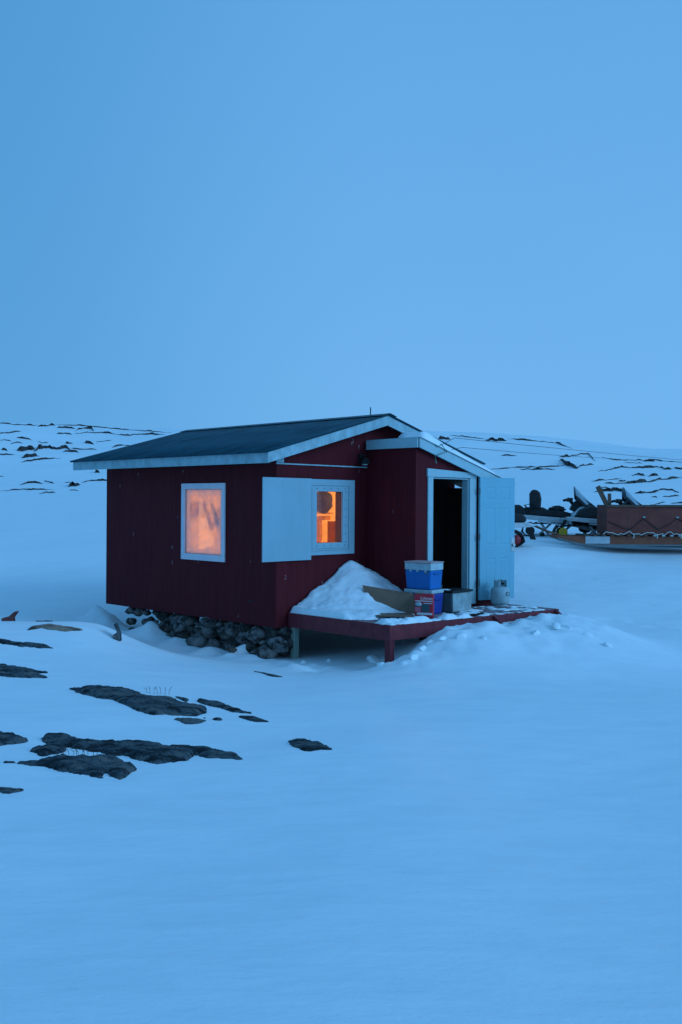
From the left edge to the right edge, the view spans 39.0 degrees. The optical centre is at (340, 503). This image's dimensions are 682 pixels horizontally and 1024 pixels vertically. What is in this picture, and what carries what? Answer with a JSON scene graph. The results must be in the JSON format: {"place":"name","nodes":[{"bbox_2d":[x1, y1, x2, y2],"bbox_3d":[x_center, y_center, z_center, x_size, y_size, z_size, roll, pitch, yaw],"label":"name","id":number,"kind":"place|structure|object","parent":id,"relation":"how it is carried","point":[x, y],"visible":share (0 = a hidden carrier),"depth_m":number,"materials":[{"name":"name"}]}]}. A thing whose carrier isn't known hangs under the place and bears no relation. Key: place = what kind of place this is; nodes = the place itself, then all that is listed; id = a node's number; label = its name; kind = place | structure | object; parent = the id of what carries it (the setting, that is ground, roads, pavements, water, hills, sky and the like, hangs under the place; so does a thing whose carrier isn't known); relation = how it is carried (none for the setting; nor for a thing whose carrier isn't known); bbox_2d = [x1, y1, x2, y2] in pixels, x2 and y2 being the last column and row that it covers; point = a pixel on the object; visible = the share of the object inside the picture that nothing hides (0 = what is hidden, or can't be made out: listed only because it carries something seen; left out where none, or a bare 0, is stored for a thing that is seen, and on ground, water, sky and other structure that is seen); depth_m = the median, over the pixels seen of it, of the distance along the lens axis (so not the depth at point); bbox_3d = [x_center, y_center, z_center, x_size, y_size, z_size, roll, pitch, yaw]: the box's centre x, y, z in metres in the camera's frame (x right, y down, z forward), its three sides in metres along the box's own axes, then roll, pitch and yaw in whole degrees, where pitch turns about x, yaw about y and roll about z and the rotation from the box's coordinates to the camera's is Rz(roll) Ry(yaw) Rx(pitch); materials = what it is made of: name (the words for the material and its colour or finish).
{"place":"outdoors","nodes":[
{"label":"outdoors","id":0,"kind":"place"},
{"bbox_2d":[0,422,681,1023],"bbox_3d":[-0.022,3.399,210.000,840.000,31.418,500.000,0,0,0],"label":"snowy ground","id":1,"kind":"structure","parent":0,"point":[470,828],"depth_m":6.32,"materials":[{"name":"white snow"}]},
{"bbox_2d":[1,611,18,620],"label":"rock shard","id":2,"kind":"object","parent":1,"relation":"on","point":[11,617],"visible":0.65,"depth_m":13.45,"materials":[{"name":"stone"}]},
{"bbox_2d":[0,787,23,793],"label":"rock outcrop","id":3,"kind":"object","parent":1,"relation":"on","point":[6,790],"visible":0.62,"depth_m":6.42,"materials":[{"name":"grey stone"}]},
{"bbox_2d":[0,731,27,745],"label":"rock outcrop","id":4,"kind":"object","parent":1,"relation":"on","point":[9,738],"visible":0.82,"depth_m":7.70,"materials":[{"name":"grey stone"}]},
{"bbox_2d":[1,422,34,425],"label":"rock ledge","id":5,"kind":"object","parent":1,"relation":"on","point":[17,424],"visible":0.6,"depth_m":121.19,"materials":[{"name":"grey stone"}]},
{"bbox_2d":[0,663,47,677],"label":"rock outcrop","id":6,"kind":"object","parent":1,"relation":"on","point":[13,671],"visible":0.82,"depth_m":10.44,"materials":[{"name":"grey stone"}]},
{"bbox_2d":[0,638,51,648],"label":"rock outcrop","id":7,"kind":"object","parent":1,"relation":"on","point":[23,644],"visible":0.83,"depth_m":11.92,"materials":[{"name":"grey stone"}]},
{"bbox_2d":[17,445,34,451],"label":"rock ledge","id":8,"kind":"object","parent":1,"relation":"on","point":[24,448],"visible":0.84,"depth_m":99.17,"materials":[{"name":"grey stone"}]},
{"bbox_2d":[3,488,53,490],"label":"rock ledge","id":9,"kind":"object","parent":1,"relation":"on","point":[30,489],"visible":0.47,"depth_m":64.18,"materials":[{"name":"grey stone"}]},
{"bbox_2d":[22,453,36,457],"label":"rock ledge","id":10,"kind":"object","parent":1,"relation":"on","point":[26,455],"visible":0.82,"depth_m":93.64,"materials":[{"name":"grey stone"}]},
{"bbox_2d":[20,481,42,484],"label":"rock ledge","id":11,"kind":"object","parent":1,"relation":"on","point":[31,482],"visible":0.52,"depth_m":70.49,"materials":[{"name":"grey stone"}]},
{"bbox_2d":[24,457,58,461],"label":"rock ledge","id":12,"kind":"object","parent":1,"relation":"on","point":[40,459],"visible":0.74,"depth_m":92.54,"materials":[{"name":"grey stone"}]},
{"bbox_2d":[30,742,66,756],"bbox_3d":[-2.278,1.933,7.530,0.330,0.118,0.543,0,0,0],"label":"rock outcrop","id":13,"kind":"object","parent":1,"relation":"on","point":[55,748],"visible":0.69,"depth_m":7.44,"materials":[{"name":"grey stone"}]},
{"bbox_2d":[34,444,69,451],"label":"rock ledge","id":14,"kind":"object","parent":1,"relation":"on","point":[40,446],"visible":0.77,"depth_m":101.69,"materials":[{"name":"grey stone"}]},
{"bbox_2d":[28,624,81,631],"bbox_3d":[-3.736,1.672,12.687,0.814,0.161,0.458,0,0,0],"label":"rock outcrop","id":15,"kind":"object","parent":1,"relation":"on","point":[56,627],"visible":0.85,"depth_m":12.64,"materials":[{"name":"grey stone"}]},
{"bbox_2d":[3,753,136,779],"bbox_3d":[-2.009,1.925,7.045,1.100,0.158,0.715,0,0,0],"label":"rock outcrop","id":16,"kind":"object","parent":1,"relation":"on","point":[99,766],"visible":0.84,"depth_m":6.98,"materials":[{"name":"grey stone"}]},
{"bbox_2d":[68,481,79,486],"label":"rock ledge","id":17,"kind":"object","parent":1,"relation":"on","point":[74,484],"visible":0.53,"depth_m":66.80,"materials":[{"name":"grey stone"}]},
{"bbox_2d":[68,747,102,755],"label":"dry twigs","id":18,"kind":"object","parent":1,"relation":"on","point":[83,751],"visible":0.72,"depth_m":7.30,"materials":[{"name":"brown"}]},
{"bbox_2d":[77,426,93,430],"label":"rock ledge","id":19,"kind":"object","parent":1,"relation":"on","point":[88,427],"visible":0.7,"depth_m":119.92,"materials":[{"name":"grey stone"}]},
{"bbox_2d":[82,478,106,482],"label":"rock ledge","id":20,"kind":"object","parent":1,"relation":"on","point":[102,479],"visible":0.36,"depth_m":71.42,"materials":[{"name":"grey stone"}]},
{"bbox_2d":[75,431,116,434],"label":"rock ledge","id":21,"kind":"object","parent":1,"relation":"on","point":[97,432],"visible":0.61,"depth_m":116.20,"materials":[{"name":"grey stone"}]},
{"bbox_2d":[58,424,170,432],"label":"rock ledge","id":22,"kind":"object","parent":1,"relation":"on","point":[115,428],"visible":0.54,"depth_m":123.93,"materials":[{"name":"grey stone"}]},
{"bbox_2d":[41,732,193,763],"bbox_3d":[-1.818,1.943,7.640,1.576,0.162,0.656,0,0,23],"label":"rock outcrop","id":23,"kind":"object","parent":1,"relation":"on","point":[150,752],"visible":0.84,"depth_m":7.50,"materials":[{"name":"grey stone"}]},
{"bbox_2d":[113,623,121,640],"bbox_3d":[-2.961,1.727,12.760,0.099,0.295,0.120,0,0,0],"label":"rock shard","id":24,"kind":"object","parent":1,"relation":"on","point":[117,636],"visible":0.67,"depth_m":12.70,"materials":[{"name":"grey stone"}]},
{"bbox_2d":[117,432,164,435],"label":"rock ledge","id":25,"kind":"object","parent":1,"relation":"on","point":[140,434],"visible":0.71,"depth_m":113.94,"materials":[{"name":"grey stone"}]},
{"bbox_2d":[69,685,221,720],"bbox_3d":[-1.869,1.932,9.351,2.105,0.193,0.769,0,0,43],"label":"rock outcrop","id":26,"kind":"object","parent":1,"relation":"on","point":[138,701],"visible":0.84,"depth_m":9.20,"materials":[{"name":"grey stone"}]},
{"bbox_2d":[176,696,188,701],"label":"rock outcrop","id":27,"kind":"object","parent":1,"relation":"on","point":[183,699],"visible":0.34,"depth_m":9.61,"materials":[{"name":"grey stone"}]},
{"bbox_2d":[174,718,205,723],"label":"rock outcrop","id":28,"kind":"object","parent":1,"relation":"on","point":[190,720],"visible":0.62,"depth_m":8.62,"materials":[{"name":"grey stone"}]},
{"bbox_2d":[125,607,292,658],"bbox_3d":[-2.344,2.097,15.389,4.275,0.687,0.720,0,0,45],"label":"stone foundation","id":29,"kind":"object","parent":1,"relation":"on","point":[250,636],"visible":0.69,"depth_m":14.88,"materials":[{"name":"grey stone"}]},
{"bbox_2d":[70,407,514,627],"bbox_3d":[-0.801,0.116,16.802,6.392,3.375,5.097,0,0,45],"label":"cabin","id":30,"kind":"object","parent":29,"relation":"on","point":[253,552],"visible":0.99,"depth_m":15.17,"materials":[{"name":"red wood"}]},
{"bbox_2d":[198,501,205,517],"bbox_3d":[-2.246,0.089,15.508,0.216,0.270,0.016,0,0,45],"label":"hanging cloth","id":31,"kind":"object","parent":30,"relation":"hanging from","point":[203,514],"visible":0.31,"depth_m":15.46,"materials":[{"name":"fabric"}]},
{"bbox_2d":[181,483,225,561],"bbox_3d":[-2.172,0.284,15.226,1.129,1.221,0.054,0,0,45],"label":"window","id":32,"kind":"structure","parent":30,"relation":"in","point":[206,491],"depth_m":15.23,"materials":[{"name":"white glass"}]},
{"bbox_2d":[210,502,216,517],"bbox_3d":[-1.947,0.175,15.219,0.415,0.442,0.024,0,0,45],"label":"jacket","id":33,"kind":"object","parent":30,"relation":"hanging from","point":[213,508],"visible":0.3,"depth_m":15.29,"materials":[{"name":"fabric"}]},
{"bbox_2d":[317,492,332,513],"bbox_3d":[-0.289,-0.035,15.450,0.328,0.393,0.275,0,0,-17],"label":"jacket","id":34,"kind":"object","parent":30,"relation":"hanging from","point":[324,502],"visible":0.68,"depth_m":15.36,"materials":[{"name":"fabric"}]},
{"bbox_2d":[317,512,332,542],"bbox_3d":[-0.388,0.674,15.577,0.470,1.075,0.240,0,0,25],"label":"wooden shelf","id":35,"kind":"object","parent":30,"relation":"in","point":[319,527],"visible":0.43,"depth_m":15.51,"materials":[{"name":"brown wood"}]},
{"bbox_2d":[327,521,334,541],"bbox_3d":[-0.073,0.528,15.800,0.300,0.490,0.040,0,0,0],"label":"dark cupboard","id":36,"kind":"object","parent":30,"relation":"in","point":[330,531],"visible":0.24,"depth_m":15.78,"materials":[{"name":"brown wood"}]},
{"bbox_2d":[311,479,354,554],"bbox_3d":[-0.129,0.202,14.787,0.058,1.148,0.950,0,0,45],"label":"window","id":37,"kind":"structure","parent":30,"relation":"in","point":[346,487],"depth_m":14.89,"materials":[{"name":"white wood"}]},
{"bbox_2d":[434,444,446,463],"bbox_3d":[1.500,-0.803,14.839,0.387,0.371,0.115,0,0,-25],"label":"cable","id":38,"kind":"object","parent":30,"relation":"hanging from","point":[440,453],"visible":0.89,"depth_m":14.82,"materials":[{"name":"black plastic"}]},
{"bbox_2d":[444,438,677,459],"bbox_3d":[5.818,-1.016,20.447,0.012,0.254,13.978,0,0,37],"label":"cable","id":39,"kind":"object","parent":38,"relation":"attached to","point":[550,447],"visible":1,"depth_m":17.85,"materials":[{"name":"grey plastic"}]},
{"bbox_2d":[398,431,501,477],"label":"roof snow","id":40,"kind":"structure","parent":30,"relation":"on","point":[428,436],"depth_m":14.89,"materials":[{"name":"white snow"}]},
{"bbox_2d":[478,477,514,599],"bbox_3d":[2.553,0.566,15.815,0.787,1.995,0.075,0,0,-33],"label":"door","id":41,"kind":"structure","parent":30,"relation":"in","point":[496,500],"depth_m":15.79,"materials":[{"name":"white wood"}]},
{"bbox_2d":[452,447,594,457],"bbox_3d":[4.191,-0.993,19.513,0.047,0.326,10.197,0,0,29],"label":"cable","id":42,"kind":"object","parent":30,"relation":"attached to","point":[521,452],"visible":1,"depth_m":17.90,"materials":[{"name":"grey plastic"}]},
{"bbox_2d":[181,745,241,759],"bbox_3d":[-1.069,1.977,7.603,0.942,0.116,0.404,0,0,36],"label":"rock outcrop","id":43,"kind":"object","parent":1,"relation":"on","point":[205,752],"visible":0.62,"depth_m":7.50,"materials":[{"name":"grey stone"}]},
{"bbox_2d":[197,698,251,713],"bbox_3d":[-1.163,1.993,9.334,0.343,0.122,0.996,0,0,-33],"label":"rock outcrop","id":44,"kind":"object","parent":1,"relation":"on","point":[217,704],"visible":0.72,"depth_m":9.29,"materials":[{"name":"grey stone"}]},
{"bbox_2d":[227,647,236,652],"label":"loose stone","id":45,"kind":"object","parent":1,"relation":"on","point":[231,649],"visible":1,"depth_m":14.10,"materials":[{"name":"grey stone"}]},
{"bbox_2d":[239,715,268,721],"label":"rock outcrop","id":46,"kind":"object","parent":1,"relation":"on","point":[253,718],"visible":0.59,"depth_m":8.76,"materials":[{"name":"grey stone"}]},
{"bbox_2d":[254,671,281,676],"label":"rock outcrop","id":47,"kind":"object","parent":1,"relation":"on","point":[271,675],"visible":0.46,"depth_m":11.67,"materials":[{"name":"grey stone"}]},
{"bbox_2d":[288,738,331,751],"bbox_3d":[-0.243,1.982,7.809,0.506,0.126,0.543,0,0,0],"label":"rock outcrop","id":48,"kind":"object","parent":1,"relation":"on","point":[303,744],"visible":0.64,"depth_m":7.73,"materials":[{"name":"grey stone"}]},
{"bbox_2d":[366,655,379,662],"bbox_3d":[0.459,2.160,13.351,0.136,0.122,0.268,0,0,-35],"label":"snow chunk","id":49,"kind":"object","parent":1,"relation":"on","point":[372,658],"visible":0.94,"depth_m":13.33,"materials":[{"name":"white snow"}]},
{"bbox_2d":[399,661,408,664],"bbox_3d":[0.783,1.965,11.847,0.128,0.071,0.122,0,0,-39],"label":"snow chunk","id":50,"kind":"object","parent":1,"relation":"on","point":[403,663],"visible":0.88,"depth_m":11.82,"materials":[{"name":"white snow"}]},
{"bbox_2d":[410,654,417,659],"bbox_3d":[0.911,1.908,11.991,0.094,0.088,0.138,3,17,15],"label":"snow chunk","id":51,"kind":"object","parent":1,"relation":"on","point":[413,656],"visible":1,"depth_m":11.96,"materials":[{"name":"white snow"}]},
{"bbox_2d":[418,645,425,650],"bbox_3d":[1.042,1.858,12.402,0.081,0.073,0.142,0,0,45],"label":"snow chunk","id":52,"kind":"object","parent":1,"relation":"on","point":[422,648],"visible":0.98,"depth_m":12.37,"materials":[{"name":"white snow"}]},
{"bbox_2d":[288,604,560,662],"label":"wooden deck","id":53,"kind":"structure","parent":1,"relation":"on","point":[387,634],"depth_m":13.45,"materials":[{"name":"red paint"}]},
{"bbox_2d":[290,560,414,619],"bbox_3d":[0.360,1.251,14.206,1.494,0.741,1.656,0,0,45],"label":"snow pile","id":54,"kind":"object","parent":53,"relation":"on","point":[339,594],"visible":0.81,"depth_m":14.23,"materials":[{"name":"white snow"}]},
{"bbox_2d":[362,585,416,616],"bbox_3d":[0.704,1.400,13.889,0.774,0.371,1.009,0,0,0],"label":"cardboard sheet","id":55,"kind":"object","parent":53,"relation":"on","point":[400,601],"visible":0.76,"depth_m":14.15,"materials":[{"name":"cardboard"}]},
{"bbox_2d":[404,588,443,613],"bbox_3d":[1.228,1.444,14.329,0.552,0.360,0.348,0,0,38],"label":"cooler","id":56,"kind":"object","parent":53,"relation":"on","point":[438,596],"visible":0.49,"depth_m":14.21,"materials":[{"name":"blue plastic"}]},
{"bbox_2d":[404,560,443,589],"bbox_3d":[1.233,1.056,14.332,0.522,0.407,0.356,0,0,39],"label":"cooler","id":57,"kind":"object","parent":56,"relation":"on","point":[424,574],"visible":1,"depth_m":14.20,"materials":[{"name":"blue plastic"}]},
{"bbox_2d":[415,593,433,617],"bbox_3d":[1.186,1.445,13.711,0.267,0.348,0.092,0,0,19],"label":"red carton","id":58,"kind":"object","parent":53,"relation":"on","point":[424,604],"visible":0.98,"depth_m":13.67,"materials":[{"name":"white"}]},
{"bbox_2d":[442,588,472,612],"bbox_3d":[1.696,1.460,14.674,0.398,0.345,0.537,0,0,43],"label":"storage tub","id":59,"kind":"object","parent":53,"relation":"on","point":[456,600],"visible":0.72,"depth_m":14.48,"materials":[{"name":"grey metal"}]},
{"bbox_2d":[375,605,544,625],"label":"deck snow","id":60,"kind":"structure","parent":53,"relation":"on","point":[406,620],"depth_m":13.56,"materials":[{"name":"white snow"}]},
{"bbox_2d":[449,611,483,615],"bbox_3d":[1.833,1.606,14.131,0.484,0.033,0.301,0,0,-42],"label":"door mat","id":61,"kind":"object","parent":53,"relation":"on","point":[471,613],"depth_m":14.11,"materials":[{"name":"rubber"}]},
{"bbox_2d":[491,579,509,606],"bbox_3d":[2.564,1.434,15.516,0.304,0.430,0.309,0,0,-17],"label":"propane tank","id":62,"kind":"object","parent":53,"relation":"on","point":[500,593],"visible":1,"depth_m":15.41,"materials":[{"name":"white metal"}]},
{"bbox_2d":[437,636,446,640],"bbox_3d":[1.321,1.759,12.547,0.147,0.075,0.077,0,0,-44],"label":"snow chunk","id":63,"kind":"object","parent":1,"relation":"on","point":[442,638],"visible":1,"depth_m":12.52,"materials":[{"name":"white snow"}]},
{"bbox_2d":[456,632,466,638],"bbox_3d":[1.567,1.721,12.544,0.172,0.095,0.108,0,0,-29],"label":"snow chunk","id":64,"kind":"object","parent":1,"relation":"on","point":[460,635],"visible":1,"depth_m":12.50,"materials":[{"name":"white snow"}]},
{"bbox_2d":[485,437,506,441],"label":"rock ledge","id":65,"kind":"object","parent":1,"relation":"on","point":[496,440],"visible":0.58,"depth_m":110.43,"materials":[{"name":"grey stone"}]},
{"bbox_2d":[514,513,535,547],"bbox_3d":[2.954,0.304,22.799,3.282,1.455,1.110,0,0,-4],"label":"snowmobile","id":66,"kind":"object","parent":1,"relation":"on","point":[520,520],"visible":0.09,"depth_m":22.71,"materials":[{"name":"black metal"}]},
{"bbox_2d":[533,524,559,535],"bbox_3d":[4.891,0.626,22.950,0.666,0.287,0.058,0,0,-9],"label":"tow bar","id":67,"kind":"object","parent":66,"relation":"attached to","point":[545,530],"visible":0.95,"depth_m":22.93,"materials":[{"name":"grey wood"}]},
{"bbox_2d":[490,465,563,469],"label":"rock ledge","id":68,"kind":"object","parent":1,"relation":"on","point":[529,466],"visible":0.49,"depth_m":84.69,"materials":[{"name":"grey stone"}]},
{"bbox_2d":[532,630,539,634],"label":"snow chunk","id":69,"kind":"object","parent":1,"relation":"on","point":[534,632],"visible":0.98,"depth_m":12.96,"materials":[{"name":"white snow"}]},
{"bbox_2d":[521,467,554,469],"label":"rock ledge","id":70,"kind":"object","parent":1,"relation":"on","point":[537,468],"visible":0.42,"depth_m":80.13,"materials":[{"name":"grey stone"}]},
{"bbox_2d":[513,438,568,447],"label":"rock ledge","id":71,"kind":"object","parent":1,"relation":"on","point":[538,441],"visible":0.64,"depth_m":112.67,"materials":[{"name":"grey stone"}]},
{"bbox_2d":[515,487,596,535],"bbox_3d":[6.173,0.270,25.368,3.326,1.455,1.110,5,1,9],"label":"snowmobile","id":72,"kind":"object","parent":1,"relation":"on","point":[537,510],"visible":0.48,"depth_m":25.30,"materials":[{"name":"black metal"}]},
{"bbox_2d":[548,505,565,511],"bbox_3d":[5.700,0.149,25.441,0.494,0.216,0.368,0,0,9],"label":"gear bag","id":73,"kind":"object","parent":72,"relation":"on","point":[558,508],"visible":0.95,"depth_m":25.34,"materials":[{"name":"black fabric"}]},
{"bbox_2d":[552,622,559,628],"bbox_3d":[2.994,1.706,13.438,0.110,0.098,0.184,0,0,-4],"label":"snow chunk","id":74,"kind":"object","parent":1,"relation":"on","point":[555,625],"visible":1,"depth_m":13.39,"materials":[{"name":"white snow"}]},
{"bbox_2d":[560,459,578,468],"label":"rock ledge","id":75,"kind":"object","parent":1,"relation":"on","point":[567,463],"visible":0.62,"depth_m":85.64,"materials":[{"name":"grey stone"}]},
{"bbox_2d":[560,453,594,460],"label":"rock ledge","id":76,"kind":"object","parent":1,"relation":"on","point":[566,455],"visible":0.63,"depth_m":96.01,"materials":[{"name":"grey stone"}]},
{"bbox_2d":[603,642,611,646],"bbox_3d":[3.586,1.897,12.949,0.109,0.074,0.129,0,0,7],"label":"snow chunk","id":77,"kind":"object","parent":1,"relation":"on","point":[606,644],"visible":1,"depth_m":12.91,"materials":[{"name":"white snow"}]},
{"bbox_2d":[595,487,621,491],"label":"rock ledge","id":78,"kind":"object","parent":1,"relation":"on","point":[613,489],"visible":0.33,"depth_m":44.27,"materials":[{"name":"grey stone"}]},
{"bbox_2d":[547,505,681,545],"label":"cargo sled","id":79,"kind":"object","parent":1,"relation":"on","point":[639,525],"visible":1,"depth_m":22.92,"materials":[{"name":"wood"}]},
{"bbox_2d":[596,485,608,507],"bbox_3d":[6.366,0.082,22.970,0.110,1.118,0.040,-26,0,0],"label":"loose board","id":80,"kind":"object","parent":79,"relation":"in","point":[602,495],"visible":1,"depth_m":22.95,"materials":[{"name":"brown wood"}]},
{"bbox_2d":[608,493,610,504],"bbox_3d":[6.405,0.217,22.970,0.080,0.930,0.040,-1,0,0],"label":"loose board","id":81,"kind":"object","parent":79,"relation":"in","point":[609,498],"visible":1,"depth_m":22.95,"materials":[{"name":"brown wood"}]},
{"bbox_2d":[552,487,681,546],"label":"snowmobile","id":82,"kind":"object","parent":1,"relation":"on","point":[586,514],"visible":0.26,"depth_m":24.54,"materials":[{"name":"black metal"}]},
{"bbox_2d":[600,465,657,470],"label":"rock ledge","id":83,"kind":"object","parent":1,"relation":"on","point":[648,466],"visible":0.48,"depth_m":82.94,"materials":[{"name":"grey stone"}]},
{"bbox_2d":[603,457,675,461],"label":"rock ledge","id":84,"kind":"object","parent":1,"relation":"on","point":[638,459],"visible":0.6,"depth_m":93.88,"materials":[{"name":"grey stone"}]},
{"bbox_2d":[606,476,680,483],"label":"rock ledge","id":85,"kind":"object","parent":1,"relation":"on","point":[643,480],"visible":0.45,"depth_m":52.70,"materials":[{"name":"grey stone"}]},
{"bbox_2d":[636,489,658,493],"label":"rock ledge","id":86,"kind":"object","parent":1,"relation":"on","point":[641,492],"visible":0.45,"depth_m":42.69,"materials":[{"name":"grey stone"}]},
{"bbox_2d":[0,0,681,448],"label":"sky","id":87,"kind":"structure","parent":0,"point":[432,215],"materials":[{"name":"blue"}]}
]}

